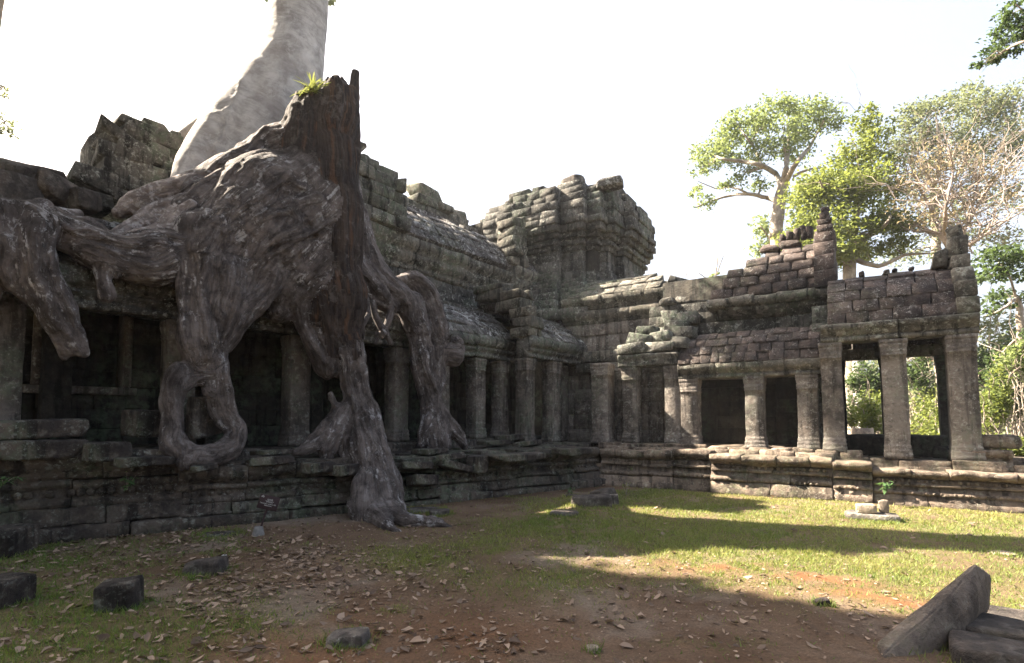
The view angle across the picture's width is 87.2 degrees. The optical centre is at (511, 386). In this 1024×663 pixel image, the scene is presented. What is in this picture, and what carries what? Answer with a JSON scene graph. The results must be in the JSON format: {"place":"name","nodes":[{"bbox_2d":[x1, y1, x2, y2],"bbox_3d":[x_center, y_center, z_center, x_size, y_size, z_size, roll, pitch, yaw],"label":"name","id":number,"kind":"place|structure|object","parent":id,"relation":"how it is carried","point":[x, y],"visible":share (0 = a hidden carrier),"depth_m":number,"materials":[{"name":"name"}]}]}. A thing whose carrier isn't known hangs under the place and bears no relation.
{"place":"outdoors","nodes":[
{"label":"outdoors","id":0,"kind":"place"},
{"bbox_2d":[406,474,438,486],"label":"stone block","id":1,"kind":"structure","parent":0,"point":[421,480],"depth_m":10.52,"materials":[{"name":"stone"}]},
{"bbox_2d":[0,463,1023,662],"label":"ground","id":2,"kind":"structure","parent":0,"point":[836,648],"depth_m":5.18,"materials":[{"name":"brown soil"}]},
{"bbox_2d":[0,0,22,139],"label":"overhanging tree","id":3,"kind":"object","parent":2,"relation":"on","point":[4,95],"visible":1,"depth_m":16.63,"materials":[{"name":"green plant"}]},
{"bbox_2d":[0,572,36,609],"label":"ground stone","id":4,"kind":"object","parent":2,"relation":"on","point":[18,586],"visible":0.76,"depth_m":4.92,"materials":[{"name":"grey stone"}]},
{"bbox_2d":[0,523,39,558],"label":"ground stone","id":5,"kind":"object","parent":2,"relation":"on","point":[22,538],"visible":0.77,"depth_m":6.72,"materials":[{"name":"grey stone"}]},
{"bbox_2d":[182,555,228,575],"bbox_3d":[-3.387,2.020,5.950,0.418,0.244,0.287,0,-4,-3],"label":"ground stone","id":6,"kind":"object","parent":2,"relation":"on","point":[212,565],"visible":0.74,"depth_m":5.83,"materials":[{"name":"grey stone"}]},
{"bbox_2d":[200,530,239,536],"bbox_3d":[-4.308,2.197,7.944,0.508,0.068,0.306,1,-4,-17],"label":"ground stone","id":7,"kind":"object","parent":2,"relation":"on","point":[216,533],"visible":0.57,"depth_m":7.91,"materials":[{"name":"grey stone"}]},
{"bbox_2d":[252,494,279,536],"bbox_3d":[-3.620,1.907,7.892,0.346,0.622,0.209,0,-4,0],"label":"plant sign","id":8,"kind":"object","parent":2,"relation":"on","point":[268,502],"visible":1,"depth_m":7.96,"materials":[{"name":"red paint"}]},
{"bbox_2d":[0,438,605,544],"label":"stone platform","id":9,"kind":"structure","parent":2,"relation":"on","point":[69,499],"depth_m":8.72,"materials":[{"name":"grey stone"}]},
{"bbox_2d":[0,476,25,487],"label":"plant","id":10,"kind":"object","parent":9,"relation":"on","point":[5,481],"visible":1,"depth_m":6.87,"materials":[{"name":"green plant"}]},
{"bbox_2d":[0,439,88,460],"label":"fallen slab","id":11,"kind":"structure","parent":9,"relation":"on","point":[14,450],"depth_m":7.27,"materials":[{"name":"stone"}]},
{"bbox_2d":[0,419,89,439],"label":"fallen slab","id":12,"kind":"object","parent":11,"relation":"on","point":[28,429],"depth_m":7.45,"materials":[{"name":"stone"}]},
{"bbox_2d":[81,441,131,461],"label":"fallen slab","id":13,"kind":"structure","parent":9,"relation":"on","point":[106,451],"depth_m":7.65,"materials":[{"name":"stone"}]},
{"bbox_2d":[119,471,138,490],"bbox_3d":[-5.549,1.367,7.762,0.252,0.277,0.169,0,-4,3],"label":"plant","id":14,"kind":"object","parent":9,"relation":"on","point":[128,482],"visible":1,"depth_m":7.75,"materials":[{"name":"green plant"}]},
{"bbox_2d":[120,409,160,437],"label":"fallen slab","id":15,"kind":"structure","parent":9,"relation":"on","point":[141,423],"depth_m":8.38,"materials":[{"name":"stone"}]},
{"bbox_2d":[110,455,174,467],"bbox_3d":[-5.494,1.109,7.984,0.560,0.157,0.702,-3,-4,38],"label":"fallen slab","id":16,"kind":"object","parent":9,"relation":"on","point":[138,461],"depth_m":7.77,"materials":[{"name":"stone"}]},
{"bbox_2d":[186,463,217,472],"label":"fallen slab","id":17,"kind":"structure","parent":9,"relation":"on","point":[203,467],"depth_m":8.23,"materials":[{"name":"stone"}]},
{"bbox_2d":[245,455,294,466],"bbox_3d":[-4.185,1.308,9.305,0.722,0.242,0.522,3,-4,-37],"label":"fallen slab","id":18,"kind":"object","parent":9,"relation":"on","point":[272,460],"depth_m":9.10,"materials":[{"name":"stone"}]},
{"bbox_2d":[249,449,292,455],"bbox_3d":[-4.241,1.179,9.636,0.514,0.115,0.709,-2,-4,33],"label":"fallen slab","id":19,"kind":"object","parent":9,"relation":"on","point":[271,452],"depth_m":9.39,"materials":[{"name":"stone"}]},
{"bbox_2d":[0,142,604,462],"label":"temple gallery","id":20,"kind":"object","parent":9,"relation":"on","point":[506,379],"visible":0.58,"depth_m":13.04,"materials":[{"name":"stone"}]},
{"bbox_2d":[0,169,43,199],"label":"fallen block","id":21,"kind":"object","parent":20,"relation":"on","point":[16,185],"depth_m":8.18,"materials":[{"name":"grey stone"}]},
{"bbox_2d":[0,157,67,205],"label":"fallen block","id":22,"kind":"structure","parent":20,"relation":"on","point":[29,170],"depth_m":8.33,"materials":[{"name":"grey stone"}]},
{"bbox_2d":[35,167,77,206],"bbox_3d":[-7.643,-3.145,8.798,0.788,0.587,0.729,0,-4,5],"label":"fallen block","id":23,"kind":"object","parent":20,"relation":"on","point":[54,187],"depth_m":8.60,"materials":[{"name":"grey stone"}]},
{"bbox_2d":[22,313,136,395],"bbox_3d":[-7.961,-0.891,9.995,0.400,2.100,1.660,-3,-5,40],"label":"window frame","id":24,"kind":"structure","parent":20,"relation":"in","point":[125,328],"depth_m":10.27,"materials":[{"name":"grey stone"}]},
{"bbox_2d":[62,187,101,215],"bbox_3d":[-7.207,-3.089,9.006,0.438,0.401,0.421,-1,-4,14],"label":"fallen block","id":25,"kind":"object","parent":20,"relation":"on","point":[86,201],"depth_m":8.87,"materials":[{"name":"grey stone"}]},
{"bbox_2d":[66,113,182,222],"bbox_3d":[-8.341,-4.575,11.795,2.201,2.512,3.117,-2,-4,33],"label":"leaning stack","id":26,"kind":"object","parent":20,"relation":"on","point":[122,154],"visible":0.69,"depth_m":11.08,"materials":[{"name":"stone"}]},
{"bbox_2d":[0,0,345,360],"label":"tree","id":27,"kind":"object","parent":20,"relation":"on","point":[144,244],"visible":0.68,"depth_m":8.71,"materials":[{"name":"grey plant"}]},
{"bbox_2d":[298,461,336,473],"bbox_3d":[-3.484,1.438,9.585,0.507,0.192,0.558,-3,-5,40],"label":"fallen slab","id":28,"kind":"object","parent":9,"relation":"on","point":[314,467],"depth_m":9.37,"materials":[{"name":"stone"}]},
{"bbox_2d":[327,463,358,476],"bbox_3d":[-3.081,1.510,9.753,0.508,0.210,0.433,-3,-5,40],"label":"fallen slab","id":29,"kind":"object","parent":9,"relation":"on","point":[345,469],"depth_m":9.55,"materials":[{"name":"stone"}]},
{"bbox_2d":[400,461,432,471],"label":"fallen slab","id":30,"kind":"structure","parent":9,"relation":"on","point":[414,466],"depth_m":10.50,"materials":[{"name":"stone"}]},
{"bbox_2d":[411,448,448,454],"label":"fallen slab","id":31,"kind":"object","parent":9,"relation":"on","point":[426,451],"depth_m":11.27,"materials":[{"name":"stone"}]},
{"bbox_2d":[431,452,465,461],"bbox_3d":[-1.410,1.516,11.360,0.514,0.229,0.787,-3,-4,38],"label":"fallen slab","id":32,"kind":"object","parent":9,"relation":"on","point":[457,455],"depth_m":11.17,"materials":[{"name":"stone"}]},
{"bbox_2d":[437,459,472,472],"bbox_3d":[-1.210,1.665,11.197,0.758,0.338,0.415,2,-4,-35],"label":"fallen slab","id":33,"kind":"object","parent":9,"relation":"on","point":[450,465],"depth_m":11.04,"materials":[{"name":"stone"}]},
{"bbox_2d":[466,455,488,473],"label":"fallen slab","id":34,"kind":"structure","parent":9,"relation":"on","point":[479,464],"depth_m":11.38,"materials":[{"name":"stone"}]},
{"bbox_2d":[477,439,511,445],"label":"fallen slab","id":35,"kind":"structure","parent":9,"relation":"on","point":[494,442],"depth_m":13.30,"materials":[{"name":"stone"}]},
{"bbox_2d":[494,434,524,440],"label":"fallen slab","id":36,"kind":"structure","parent":9,"relation":"on","point":[512,437],"depth_m":14.62,"materials":[{"name":"stone"}]},
{"bbox_2d":[486,451,545,461],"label":"fallen slab","id":37,"kind":"structure","parent":9,"relation":"on","point":[515,456],"depth_m":11.57,"materials":[{"name":"stone"}]},
{"bbox_2d":[512,440,540,446],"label":"fallen slab","id":38,"kind":"object","parent":9,"relation":"on","point":[527,443],"depth_m":13.61,"materials":[{"name":"stone"}]},
{"bbox_2d":[551,447,591,455],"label":"fallen slab","id":39,"kind":"structure","parent":9,"relation":"on","point":[570,451],"depth_m":12.70,"materials":[{"name":"stone"}]},
{"bbox_2d":[158,69,473,531],"bbox_3d":[-3.575,-2.088,11.038,5.442,9.853,5.378,0,-4,-2],"label":"tree stump","id":40,"kind":"object","parent":2,"relation":"on","point":[275,222],"visible":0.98,"depth_m":10.08,"materials":[{"name":"grey wood"}]},
{"bbox_2d":[186,396,221,438],"bbox_3d":[-5.252,0.527,9.168,0.425,0.732,0.517,-2,-4,33],"label":"fallen slab","id":41,"kind":"object","parent":40,"relation":"on","point":[199,423],"depth_m":8.96,"materials":[{"name":"stone"}]},
{"bbox_2d":[291,71,330,95],"bbox_3d":[-4.005,-5.992,10.888,0.861,0.615,0.738,2,-4,-29],"label":"epiphyte","id":42,"kind":"object","parent":40,"relation":"on","point":[314,86],"visible":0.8,"depth_m":10.79,"materials":[{"name":"green plant"}]},
{"bbox_2d":[326,627,369,647],"bbox_3d":[-1.246,1.935,4.100,0.316,0.150,0.221,0,-4,4],"label":"ground stone","id":43,"kind":"object","parent":2,"relation":"on","point":[355,637],"visible":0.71,"depth_m":4.02,"materials":[{"name":"grey stone"}]},
{"bbox_2d":[407,506,439,512],"bbox_3d":[-1.646,2.320,10.040,0.626,0.091,0.459,1,-4,-23],"label":"ground stone","id":44,"kind":"object","parent":2,"relation":"on","point":[422,509],"visible":0.45,"depth_m":10.02,"materials":[{"name":"grey stone"}]},
{"bbox_2d":[429,508,449,515],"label":"ground stone","id":45,"kind":"object","parent":2,"relation":"on","point":[442,511],"visible":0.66,"depth_m":9.54,"materials":[{"name":"grey stone"}]},
{"bbox_2d":[0,484,1017,662],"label":"leaf litter","id":46,"kind":"object","parent":2,"relation":"on","point":[249,648],"visible":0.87,"depth_m":5.26,"materials":[{"name":"brown plant"}]},
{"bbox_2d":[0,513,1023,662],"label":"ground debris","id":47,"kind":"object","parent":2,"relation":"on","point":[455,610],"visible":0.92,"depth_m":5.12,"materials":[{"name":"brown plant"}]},
{"bbox_2d":[550,509,578,516],"bbox_3d":[0.934,2.272,9.549,0.534,0.135,0.383,-1,-4,13],"label":"ground stone","id":48,"kind":"object","parent":2,"relation":"on","point":[565,512],"visible":0.63,"depth_m":9.43,"materials":[{"name":"grey stone"}]},
{"bbox_2d":[571,494,612,507],"bbox_3d":[1.573,2.285,10.597,0.805,0.303,0.414,0,-4,6],"label":"ground stone","id":49,"kind":"object","parent":2,"relation":"on","point":[592,500],"visible":0.74,"depth_m":10.41,"materials":[{"name":"grey stone"}]},
{"bbox_2d":[586,644,598,652],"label":"ground stone","id":50,"kind":"object","parent":2,"relation":"on","point":[591,647],"visible":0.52,"depth_m":3.94,"materials":[{"name":"grey stone"}]},
{"bbox_2d":[590,487,616,493],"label":"ground stone","id":51,"kind":"object","parent":2,"relation":"on","point":[611,490],"visible":0.38,"depth_m":11.01,"materials":[{"name":"grey stone"}]},
{"bbox_2d":[609,494,618,504],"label":"ground stone","id":52,"kind":"object","parent":2,"relation":"on","point":[615,498],"visible":0.36,"depth_m":10.58,"materials":[{"name":"grey stone"}]},
{"bbox_2d":[621,481,634,493],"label":"plant","id":53,"kind":"object","parent":2,"relation":"on","point":[626,490],"visible":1,"depth_m":12.20,"materials":[{"name":"green plant"}]},
{"bbox_2d":[675,250,726,277],"bbox_3d":[10.687,-2.125,29.759,2.991,11.487,2.684,0,-4,1],"label":"bare sapling","id":54,"kind":"object","parent":2,"relation":"on","point":[716,273],"visible":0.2,"depth_m":30.38,"materials":[{"name":"grey plant"}]},
{"bbox_2d":[743,212,790,258],"bbox_3d":[18.598,-4.124,38.580,3.628,16.549,4.158,0,-4,3],"label":"forest tree","id":55,"kind":"object","parent":2,"relation":"on","point":[764,228],"visible":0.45,"depth_m":38.56,"materials":[{"name":"green plant"}]},
{"bbox_2d":[686,82,851,244],"bbox_3d":[15.194,-7.211,31.438,10.030,21.610,5.218,0,-4,5],"label":"forest tree","id":56,"kind":"object","parent":2,"relation":"on","point":[724,144],"visible":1,"depth_m":31.67,"materials":[{"name":"green plant"}]},
{"bbox_2d":[598,441,1023,513],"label":"stone platform","id":57,"kind":"structure","parent":2,"relation":"on","point":[784,471],"depth_m":11.58,"materials":[{"name":"grey stone"}]},
{"bbox_2d":[480,179,687,442],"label":"stone tower","id":58,"kind":"structure","parent":57,"relation":"on","point":[591,251],"depth_m":18.35,"materials":[{"name":"stone"}]},
{"bbox_2d":[561,174,585,183],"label":"crown block","id":59,"kind":"structure","parent":58,"relation":"on","point":[573,177],"depth_m":19.15,"materials":[{"name":"grey stone"}]},
{"bbox_2d":[596,175,623,191],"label":"crown block","id":60,"kind":"structure","parent":58,"relation":"on","point":[614,183],"depth_m":18.38,"materials":[{"name":"stone"}]},
{"bbox_2d":[589,207,837,450],"bbox_3d":[5.209,-1.109,15.438,7.227,6.499,3.674,-2,-4,33],"label":"temple gallery","id":61,"kind":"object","parent":57,"relation":"on","point":[734,354],"visible":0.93,"depth_m":14.05,"materials":[{"name":"grey stone"}]},
{"bbox_2d":[845,434,947,456],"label":"wall","id":62,"kind":"structure","parent":57,"relation":"on","point":[873,444],"depth_m":12.30,"materials":[{"name":"stone"}]},
{"bbox_2d":[818,224,986,460],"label":"stone portico","id":63,"kind":"structure","parent":57,"relation":"on","point":[890,322],"depth_m":11.37,"materials":[{"name":"stone"}]},
{"bbox_2d":[931,445,948,458],"bbox_3d":[9.340,1.413,11.621,0.429,0.309,0.389,-3,-5,42],"label":"carved block","id":64,"kind":"object","parent":57,"relation":"on","point":[940,452],"depth_m":11.54,"materials":[{"name":"stone"}]},
{"bbox_2d":[961,449,1013,471],"bbox_3d":[9.416,1.475,10.724,0.801,0.447,0.661,-2,-4,33],"label":"pedestal","id":65,"kind":"object","parent":57,"relation":"on","point":[1004,455],"visible":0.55,"depth_m":10.39,"materials":[{"name":"grey stone"}]},
{"bbox_2d":[982,434,1022,448],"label":"carved block","id":66,"kind":"structure","parent":65,"relation":"on","point":[1003,441],"depth_m":10.47,"materials":[{"name":"grey stone"}]},
{"bbox_2d":[813,597,830,606],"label":"ground stone","id":67,"kind":"object","parent":2,"relation":"on","point":[822,600],"visible":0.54,"depth_m":4.88,"materials":[{"name":"grey stone"}]},
{"bbox_2d":[766,63,931,433],"bbox_3d":[16.864,-5.955,26.490,7.739,18.652,4.721,0,-4,0],"label":"forest tree","id":68,"kind":"object","parent":2,"relation":"on","point":[815,196],"visible":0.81,"depth_m":26.24,"materials":[{"name":"green plant"}]},
{"bbox_2d":[852,361,865,427],"bbox_3d":[15.523,-0.321,24.016,0.799,7.518,0.809,-2,-4,33],"label":"pale tree","id":69,"kind":"object","parent":2,"relation":"on","point":[859,377],"visible":0.03,"depth_m":23.88,"materials":[{"name":"green plant"}]},
{"bbox_2d":[851,428,873,433],"bbox_3d":[11.454,2.074,17.533,0.828,1.400,0.846,-2,-4,33],"label":"stone block","id":70,"kind":"object","parent":2,"relation":"on","point":[862,430],"visible":0.19,"depth_m":17.33,"materials":[{"name":"stone"}]},
{"bbox_2d":[845,360,882,433],"bbox_3d":[15.345,0.048,22.984,2.875,6.143,2.137,-1,-4,10],"label":"bush","id":71,"kind":"object","parent":2,"relation":"on","point":[854,380],"visible":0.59,"depth_m":22.90,"materials":[{"name":"green plant"}]},
{"bbox_2d":[847,377,882,433],"bbox_3d":[12.424,1.249,18.855,2.235,3.246,1.707,-2,-4,33],"label":"bush","id":72,"kind":"object","parent":2,"relation":"on","point":[863,417],"visible":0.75,"depth_m":18.79,"materials":[{"name":"green plant"}]},
{"bbox_2d":[844,509,900,521],"bbox_3d":[6.162,2.240,9.218,0.792,0.168,0.516,-2,-4,28],"label":"ground stone","id":73,"kind":"object","parent":2,"relation":"on","point":[854,515],"visible":0.68,"depth_m":9.04,"materials":[{"name":"grey stone"}]},
{"bbox_2d":[855,503,876,513],"bbox_3d":[6.061,2.092,9.207,0.314,0.170,0.261,-2,-4,33],"label":"ground stone","id":74,"kind":"object","parent":73,"relation":"on","point":[867,508],"visible":1,"depth_m":9.11,"materials":[{"name":"grey stone"}]},
{"bbox_2d":[878,499,888,512],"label":"ground stone","id":75,"kind":"object","parent":73,"relation":"on","point":[883,505],"visible":1,"depth_m":9.15,"materials":[{"name":"grey stone"}]},
{"bbox_2d":[877,478,895,493],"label":"plant","id":76,"kind":"object","parent":2,"relation":"on","point":[885,486],"visible":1,"depth_m":10.53,"materials":[{"name":"green plant"}]},
{"bbox_2d":[794,90,1023,286],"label":"bare tree","id":77,"kind":"object","parent":2,"relation":"on","point":[966,221],"visible":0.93,"depth_m":24.31,"materials":[{"name":"brown plant"}]},
{"bbox_2d":[906,357,936,382],"bbox_3d":[18.750,-0.417,25.192,3.576,7.631,2.109,2,-4,-29],"label":"pale tree","id":78,"kind":"object","parent":2,"relation":"on","point":[924,359],"visible":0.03,"depth_m":25.36,"materials":[{"name":"green plant"}]},
{"bbox_2d":[877,564,990,657],"bbox_3d":[3.289,1.771,4.223,1.519,0.694,0.414,1,-4,-21],"label":"leaning block","id":79,"kind":"object","parent":2,"relation":"on","point":[961,601],"depth_m":4.03,"materials":[{"name":"beige stone"}]},
{"bbox_2d":[866,298,1014,434],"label":"woodland","id":80,"kind":"object","parent":2,"relation":"on","point":[912,391],"depth_m":44.40,"materials":[{"name":"green plant"}]},
{"bbox_2d":[907,326,985,432],"bbox_3d":[18.178,-0.072,23.660,3.269,6.473,3.033,-1,-4,17],"label":"bush","id":81,"kind":"object","parent":2,"relation":"on","point":[916,379],"visible":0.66,"depth_m":23.71,"materials":[{"name":"green plant"}]},
{"bbox_2d":[909,366,986,421],"bbox_3d":[18.740,0.392,23.292,2.458,5.492,3.379,0,-4,0],"label":"bush","id":82,"kind":"object","parent":2,"relation":"on","point":[915,403],"visible":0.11,"depth_m":23.62,"materials":[{"name":"green plant"}]},
{"bbox_2d":[910,386,986,434],"bbox_3d":[15.134,1.381,18.845,2.782,2.983,2.541,-2,-4,33],"label":"bush","id":83,"kind":"object","parent":2,"relation":"on","point":[933,426],"visible":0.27,"depth_m":19.09,"materials":[{"name":"green plant"}]},
{"bbox_2d":[874,73,1023,431],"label":"forest tree","id":84,"kind":"object","parent":2,"relation":"on","point":[978,102],"visible":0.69,"depth_m":36.27,"materials":[{"name":"grey plant"}]},
{"bbox_2d":[948,629,1023,662],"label":"ground stone","id":85,"kind":"object","parent":2,"relation":"on","point":[968,647],"visible":0.97,"depth_m":3.70,"materials":[{"name":"grey stone"}]},
{"bbox_2d":[978,313,1007,433],"bbox_3d":[24.107,-0.262,26.802,2.179,7.403,1.638,1,-4,-18],"label":"slender tree","id":86,"kind":"object","parent":2,"relation":"on","point":[988,324],"visible":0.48,"depth_m":26.98,"materials":[{"name":"green plant"}]},
{"bbox_2d":[966,612,1023,640],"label":"ground stone","id":87,"kind":"object","parent":2,"relation":"on","point":[997,625],"visible":0.28,"depth_m":4.05,"materials":[{"name":"grey stone"}]},
{"bbox_2d":[977,315,1013,434],"bbox_3d":[21.695,-0.097,24.007,3.344,6.556,2.740,-1,-4,10],"label":"bush","id":88,"kind":"object","parent":2,"relation":"on","point":[982,364],"visible":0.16,"depth_m":24.20,"materials":[{"name":"green plant"}]},
{"bbox_2d":[968,0,1023,72],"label":"overhanging tree","id":89,"kind":"object","parent":2,"relation":"on","point":[1007,21],"visible":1,"depth_m":14.54,"materials":[{"name":"green plant"}]},
{"bbox_2d":[977,235,1015,428],"bbox_3d":[25.832,-2.071,26.896,5.501,10.865,3.921,0,-4,0],"label":"bush","id":90,"kind":"object","parent":2,"relation":"on","point":[1004,327],"visible":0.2,"depth_m":26.86,"materials":[{"name":"green plant"}]},
{"bbox_2d":[971,241,1023,435],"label":"forest tree","id":91,"kind":"object","parent":2,"relation":"on","point":[1005,269],"visible":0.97,"depth_m":19.88,"materials":[{"name":"green plant"}]},
{"bbox_2d":[977,285,1023,454],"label":"bush","id":92,"kind":"object","parent":2,"relation":"on","point":[1017,353],"visible":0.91,"depth_m":16.96,"materials":[{"name":"green plant"}]},
{"bbox_2d":[978,318,1023,436],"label":"bush","id":93,"kind":"object","parent":2,"relation":"on","point":[1015,430],"visible":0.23,"depth_m":18.88,"materials":[{"name":"green plant"}]},
{"bbox_2d":[979,354,1023,434],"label":"bush","id":94,"kind":"object","parent":2,"relation":"on","point":[998,409],"visible":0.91,"depth_m":16.67,"materials":[{"name":"green plant"}]},
{"bbox_2d":[987,550,1017,556],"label":"ground stone","id":95,"kind":"object","parent":2,"relation":"on","point":[1006,552],"visible":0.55,"depth_m":6.77,"materials":[{"name":"beige stone"}]},
{"bbox_2d":[987,605,1023,619],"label":"ground stone","id":96,"kind":"object","parent":2,"relation":"on","point":[1009,612],"visible":0.3,"depth_m":4.59,"materials":[{"name":"grey stone"}]},
{"bbox_2d":[0,486,1023,662],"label":"grass","id":97,"kind":"structure","parent":0,"point":[646,547],"depth_m":6.82,"materials":[{"name":"green plant"}]},
{"bbox_2d":[0,0,1023,405],"label":"sky","id":98,"kind":"structure","parent":0,"point":[479,103],"materials":[{"name":"white"}]},
{"bbox_2d":[982,418,1023,456],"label":"bush","id":99,"kind":"object","parent":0,"point":[1018,452],"visible":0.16,"depth_m":14.72,"materials":[{"name":"green plant"}]}
]}

